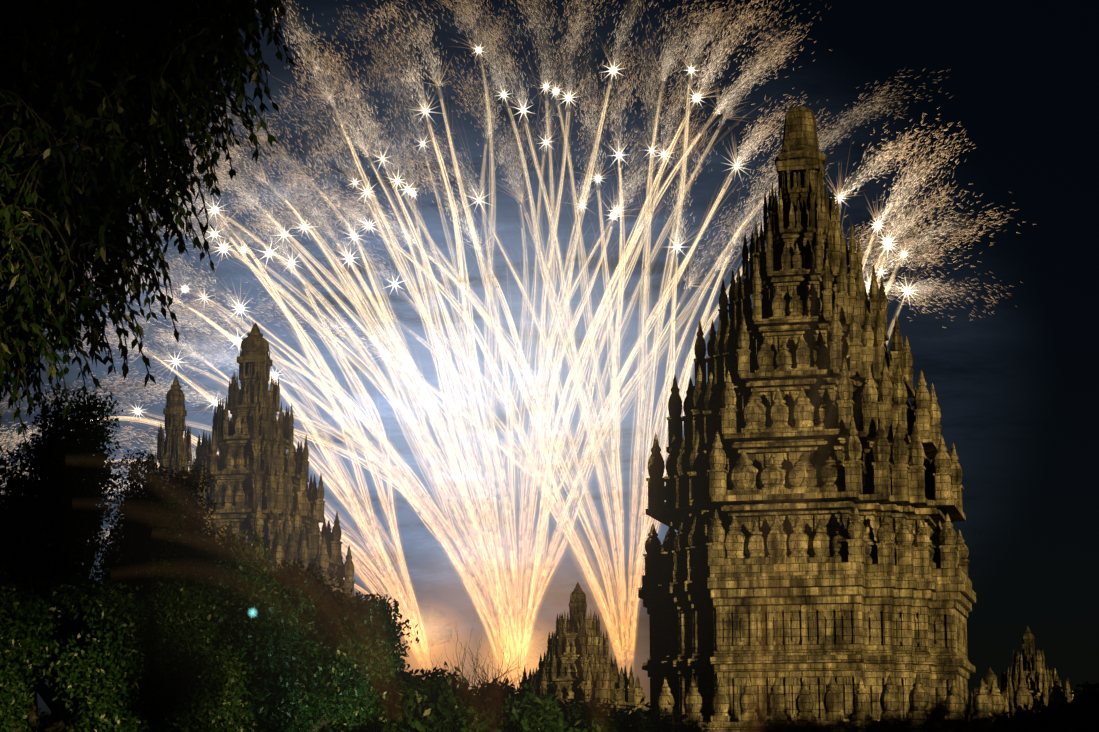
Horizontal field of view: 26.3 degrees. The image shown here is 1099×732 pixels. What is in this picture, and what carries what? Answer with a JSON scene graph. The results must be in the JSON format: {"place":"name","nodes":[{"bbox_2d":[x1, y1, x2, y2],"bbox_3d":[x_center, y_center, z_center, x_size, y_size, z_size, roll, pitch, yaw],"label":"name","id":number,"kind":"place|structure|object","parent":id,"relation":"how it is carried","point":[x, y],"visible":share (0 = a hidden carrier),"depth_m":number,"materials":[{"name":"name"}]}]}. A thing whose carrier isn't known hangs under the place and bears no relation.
{"place":"outdoors","nodes":[
{"label":"outdoors","id":0,"kind":"place"},
{"bbox_2d":[0,409,152,600],"bbox_3d":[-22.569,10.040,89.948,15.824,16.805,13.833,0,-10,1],"label":"tree","id":1,"kind":"object","parent":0,"point":[4,471],"depth_m":88.11,"materials":[{"name":"green plant"}]},
{"bbox_2d":[0,0,295,454],"bbox_3d":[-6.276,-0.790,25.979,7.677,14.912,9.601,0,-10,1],"label":"tree","id":2,"kind":"object","parent":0,"point":[124,176],"depth_m":22.98,"materials":[{"name":"green plant"}]},
{"bbox_2d":[101,375,195,582],"bbox_3d":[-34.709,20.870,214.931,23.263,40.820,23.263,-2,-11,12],"label":"temple","id":3,"kind":"structure","parent":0,"point":[174,451],"depth_m":216.87,"materials":[{"name":"stone"}]},
{"bbox_2d":[0,384,326,731],"bbox_3d":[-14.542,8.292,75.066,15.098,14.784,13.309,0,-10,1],"label":"tree","id":4,"kind":"object","parent":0,"point":[74,500],"depth_m":74.13,"materials":[{"name":"green plant"}]},
{"bbox_2d":[39,322,354,725],"bbox_3d":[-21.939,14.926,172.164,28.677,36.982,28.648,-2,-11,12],"label":"temple","id":5,"kind":"structure","parent":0,"point":[260,486],"depth_m":170.96,"materials":[{"name":"brown stone"}]},
{"bbox_2d":[0,0,1098,731],"label":"sky","id":6,"kind":"structure","parent":0,"point":[479,252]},
{"label":"ground","id":7,"kind":"structure","parent":0,"visible":0},
{"bbox_2d":[0,573,216,731],"bbox_3d":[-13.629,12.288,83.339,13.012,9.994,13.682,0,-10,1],"label":"bush","id":8,"kind":"object","parent":7,"relation":"on","point":[44,718],"depth_m":82.05,"materials":[{"name":"green plant"}]},
{"bbox_2d":[0,506,246,731],"bbox_3d":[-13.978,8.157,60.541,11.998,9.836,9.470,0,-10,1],"label":"bush","id":9,"kind":"object","parent":7,"relation":"on","point":[27,577],"depth_m":60.70,"materials":[{"name":"green plant"}]},
{"bbox_2d":[0,582,264,731],"bbox_3d":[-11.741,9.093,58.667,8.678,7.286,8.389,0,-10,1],"label":"bush","id":10,"kind":"object","parent":7,"relation":"on","point":[118,650],"depth_m":58.53,"materials":[{"name":"green plant"}]},
{"bbox_2d":[46,531,419,731],"bbox_3d":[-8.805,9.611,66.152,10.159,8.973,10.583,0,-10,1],"label":"bush","id":11,"kind":"object","parent":7,"relation":"on","point":[337,632],"depth_m":62.84,"materials":[{"name":"green plant"}]},
{"bbox_2d":[306,664,476,731],"bbox_3d":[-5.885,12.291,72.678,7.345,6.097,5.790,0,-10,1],"label":"bush","id":12,"kind":"object","parent":7,"relation":"on","point":[426,705],"depth_m":71.72,"materials":[{"name":"green plant"}]},
{"bbox_2d":[394,649,478,725],"bbox_3d":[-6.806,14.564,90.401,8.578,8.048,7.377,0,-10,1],"label":"bush","id":13,"kind":"object","parent":7,"relation":"on","point":[456,696],"depth_m":90.99,"materials":[{"name":"green plant"}]},
{"bbox_2d":[418,650,504,731],"bbox_3d":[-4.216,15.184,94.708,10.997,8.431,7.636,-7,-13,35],"label":"bare shrub","id":14,"kind":"object","parent":7,"relation":"on","point":[474,687],"depth_m":94.83,"materials":[{"name":"brown plant"}]},
{"bbox_2d":[420,661,524,723],"bbox_3d":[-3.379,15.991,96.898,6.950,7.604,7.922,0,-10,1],"label":"bush","id":15,"kind":"object","parent":7,"relation":"on","point":[500,689],"depth_m":96.04,"materials":[{"name":"green plant"}]},
{"bbox_2d":[443,705,511,731],"bbox_3d":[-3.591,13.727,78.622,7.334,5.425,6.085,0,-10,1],"label":"bush","id":16,"kind":"object","parent":7,"relation":"on","point":[469,727],"depth_m":78.83,"materials":[{"name":"green plant"}]},
{"bbox_2d":[404,624,603,723],"bbox_3d":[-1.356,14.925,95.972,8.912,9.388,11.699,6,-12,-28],"label":"bare shrub","id":17,"kind":"object","parent":7,"relation":"on","point":[462,665],"depth_m":97.98,"materials":[{"name":"brown plant"}]},
{"bbox_2d":[439,621,577,723],"bbox_3d":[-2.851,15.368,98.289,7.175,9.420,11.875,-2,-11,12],"label":"bare shrub","id":18,"kind":"object","parent":7,"relation":"on","point":[483,669],"depth_m":97.86,"materials":[{"name":"brown plant"}]},
{"bbox_2d":[466,691,587,731],"bbox_3d":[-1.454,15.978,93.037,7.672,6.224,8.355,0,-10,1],"label":"bush","id":19,"kind":"object","parent":7,"relation":"on","point":[494,713],"depth_m":92.77,"materials":[{"name":"green plant"}]},
{"bbox_2d":[475,683,601,731],"bbox_3d":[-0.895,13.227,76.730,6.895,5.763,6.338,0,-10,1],"label":"bush","id":20,"kind":"object","parent":7,"relation":"on","point":[537,715],"depth_m":76.60,"materials":[{"name":"green plant"}]},
{"bbox_2d":[521,582,634,715],"bbox_3d":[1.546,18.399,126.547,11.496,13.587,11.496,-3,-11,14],"label":"shrine","id":21,"kind":"object","parent":7,"relation":"on","point":[576,654],"depth_m":125.82,"materials":[{"name":"brown stone"}]},
{"bbox_2d":[559,692,643,731],"bbox_3d":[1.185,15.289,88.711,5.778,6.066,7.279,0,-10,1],"label":"bush","id":22,"kind":"object","parent":7,"relation":"on","point":[585,716],"depth_m":88.39,"materials":[{"name":"green plant"}]},
{"bbox_2d":[614,697,710,731],"bbox_3d":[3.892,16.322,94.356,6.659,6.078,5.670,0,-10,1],"label":"bush","id":23,"kind":"object","parent":7,"relation":"on","point":[648,721],"depth_m":93.85,"materials":[{"name":"green plant"}]},
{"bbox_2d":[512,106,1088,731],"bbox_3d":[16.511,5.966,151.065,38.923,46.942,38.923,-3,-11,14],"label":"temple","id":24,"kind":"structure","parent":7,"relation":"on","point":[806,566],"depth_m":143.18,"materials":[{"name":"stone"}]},
{"bbox_2d":[964,667,1015,722],"bbox_3d":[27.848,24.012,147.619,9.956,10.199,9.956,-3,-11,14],"label":"shrine","id":25,"kind":"object","parent":7,"relation":"on","point":[1006,695],"visible":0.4,"depth_m":147.18,"materials":[{"name":"beige stone"}]},
{"bbox_2d":[981,704,1076,731],"bbox_3d":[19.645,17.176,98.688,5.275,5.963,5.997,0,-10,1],"label":"bush","id":26,"kind":"object","parent":7,"relation":"on","point":[1022,721],"visible":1,"depth_m":98.06,"materials":[{"name":"green plant"}]},
{"bbox_2d":[997,626,1070,716],"bbox_3d":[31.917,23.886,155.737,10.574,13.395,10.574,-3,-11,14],"label":"shrine","id":27,"kind":"object","parent":7,"relation":"on","point":[1039,681],"visible":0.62,"depth_m":155.49,"materials":[{"name":"brown stone"}]},
{"bbox_2d":[1036,681,1098,719],"bbox_3d":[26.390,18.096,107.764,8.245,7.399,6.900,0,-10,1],"label":"bush","id":28,"kind":"object","parent":7,"relation":"on","point":[1089,702],"visible":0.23,"depth_m":106.14,"materials":[{"name":"green plant"}]}
]}

